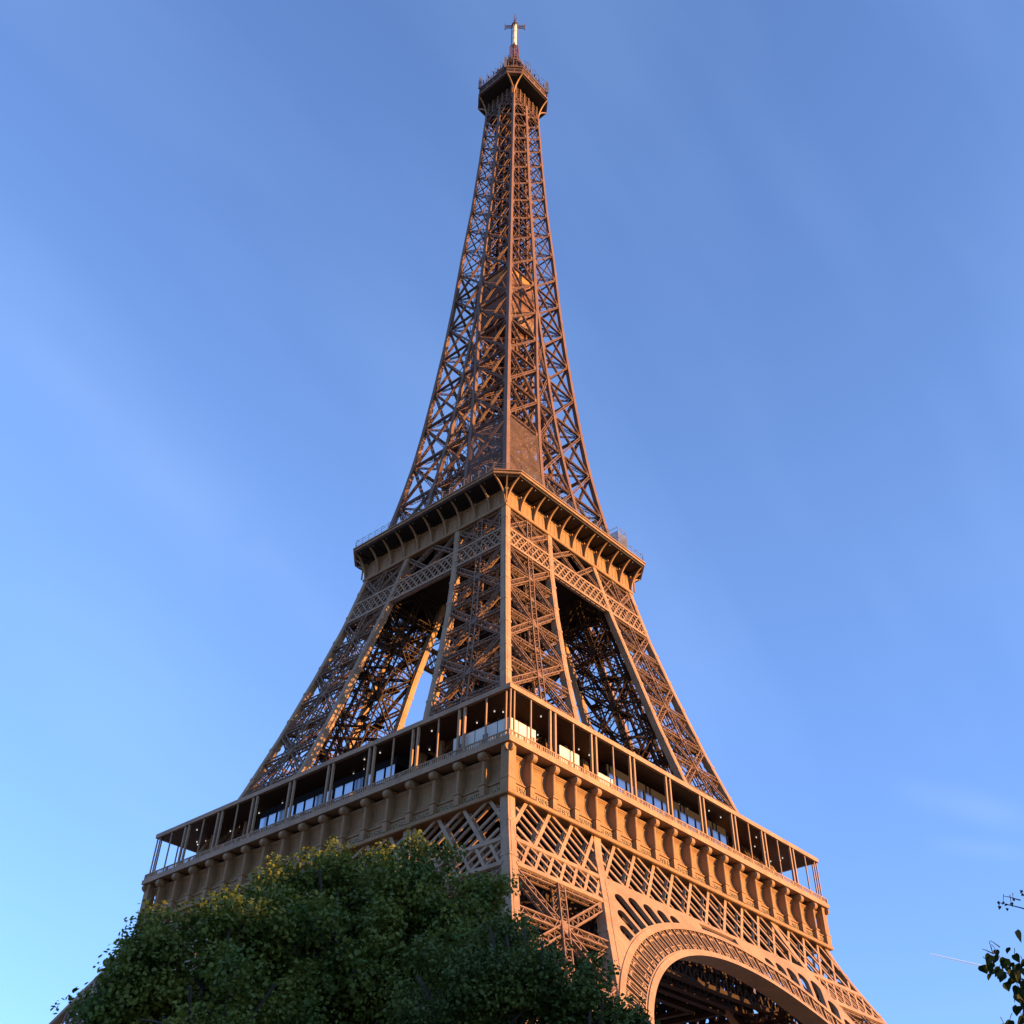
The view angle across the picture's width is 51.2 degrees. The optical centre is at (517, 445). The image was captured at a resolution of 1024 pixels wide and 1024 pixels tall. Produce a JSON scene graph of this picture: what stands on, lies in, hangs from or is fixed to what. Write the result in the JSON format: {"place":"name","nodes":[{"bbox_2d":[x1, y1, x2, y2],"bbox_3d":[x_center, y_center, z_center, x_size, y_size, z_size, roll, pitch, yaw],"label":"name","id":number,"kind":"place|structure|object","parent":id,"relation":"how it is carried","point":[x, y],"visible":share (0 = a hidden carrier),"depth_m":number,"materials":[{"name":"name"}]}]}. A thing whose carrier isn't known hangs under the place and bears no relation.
{"place":"outdoors","nodes":[
{"label":"outdoors","id":0,"kind":"place"},
{"bbox_2d":[0,0,1023,1023],"label":"sky","id":1,"kind":"structure","parent":0,"point":[787,236],"materials":[{"name":"blue"}]},
{"bbox_2d":[609,527,626,547],"bbox_3d":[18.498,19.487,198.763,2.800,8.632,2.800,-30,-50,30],"label":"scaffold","id":2,"kind":"object","parent":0,"point":[617,533],"visible":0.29,"depth_m":199.37,"materials":[{"name":"grey metal"}]},
{"label":"ground","id":3,"kind":"structure","parent":0,"visible":0},
{"bbox_2d":[49,14,886,1023],"bbox_3d":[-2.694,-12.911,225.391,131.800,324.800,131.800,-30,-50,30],"label":"lattice tower","id":4,"kind":"structure","parent":3,"relation":"on","point":[677,896],"depth_m":152.04,"materials":[{"name":"metal"}]},
{"bbox_2d":[452,716,508,755],"bbox_3d":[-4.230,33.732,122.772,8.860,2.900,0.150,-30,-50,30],"label":"hoarding","id":5,"kind":"object","parent":4,"relation":"on","point":[493,728],"visible":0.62,"depth_m":122.97,"materials":[{"name":"white"}]},
{"bbox_2d":[466,417,541,484],"bbox_3d":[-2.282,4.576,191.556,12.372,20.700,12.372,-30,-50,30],"label":"debris netting","id":6,"kind":"object","parent":4,"relation":"attached to","point":[518,437],"visible":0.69,"depth_m":192.12,"materials":[{"name":"brown"}]},
{"bbox_2d":[508,717,535,746],"bbox_3d":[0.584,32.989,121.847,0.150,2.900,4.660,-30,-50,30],"label":"hoarding","id":7,"kind":"object","parent":4,"relation":"on","point":[521,728],"visible":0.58,"depth_m":122.32,"materials":[{"name":"white"}]},
{"bbox_2d":[559,745,579,770],"bbox_3d":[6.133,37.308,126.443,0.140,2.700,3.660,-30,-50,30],"label":"hoarding","id":8,"kind":"object","parent":4,"relation":"on","point":[564,752],"visible":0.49,"depth_m":126.71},
{"bbox_2d":[598,772,613,786],"bbox_3d":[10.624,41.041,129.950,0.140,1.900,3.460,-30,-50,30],"label":"hoarding","id":9,"kind":"object","parent":4,"relation":"on","point":[605,777],"visible":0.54,"depth_m":130.38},
{"label":"lawn","id":10,"kind":"structure","parent":0,"visible":0},
{"bbox_2d":[50,877,340,1023],"bbox_3d":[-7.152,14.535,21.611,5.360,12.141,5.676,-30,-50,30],"label":"broadleaf tree","id":11,"kind":"object","parent":10,"relation":"on","point":[139,981],"visible":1,"depth_m":23.38,"materials":[{"name":"green plant"}]},
{"bbox_2d":[192,826,541,1023],"bbox_3d":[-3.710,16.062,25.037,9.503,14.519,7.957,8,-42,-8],"label":"broadleaf tree","id":12,"kind":"object","parent":10,"relation":"on","point":[356,940],"visible":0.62,"depth_m":26.60,"materials":[{"name":"green plant"}]},
{"bbox_2d":[379,907,659,1023],"bbox_3d":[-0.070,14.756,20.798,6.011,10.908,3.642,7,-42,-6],"label":"broadleaf tree","id":13,"kind":"object","parent":10,"relation":"on","point":[494,987],"visible":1,"depth_m":22.59,"materials":[{"name":"green plant"}]},
{"bbox_2d":[978,890,1023,1023],"bbox_3d":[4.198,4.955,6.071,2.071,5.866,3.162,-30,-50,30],"label":"branching tree","id":14,"kind":"object","parent":10,"relation":"on","point":[1015,972],"visible":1,"depth_m":7.68,"materials":[{"name":"green plant"}]}
]}

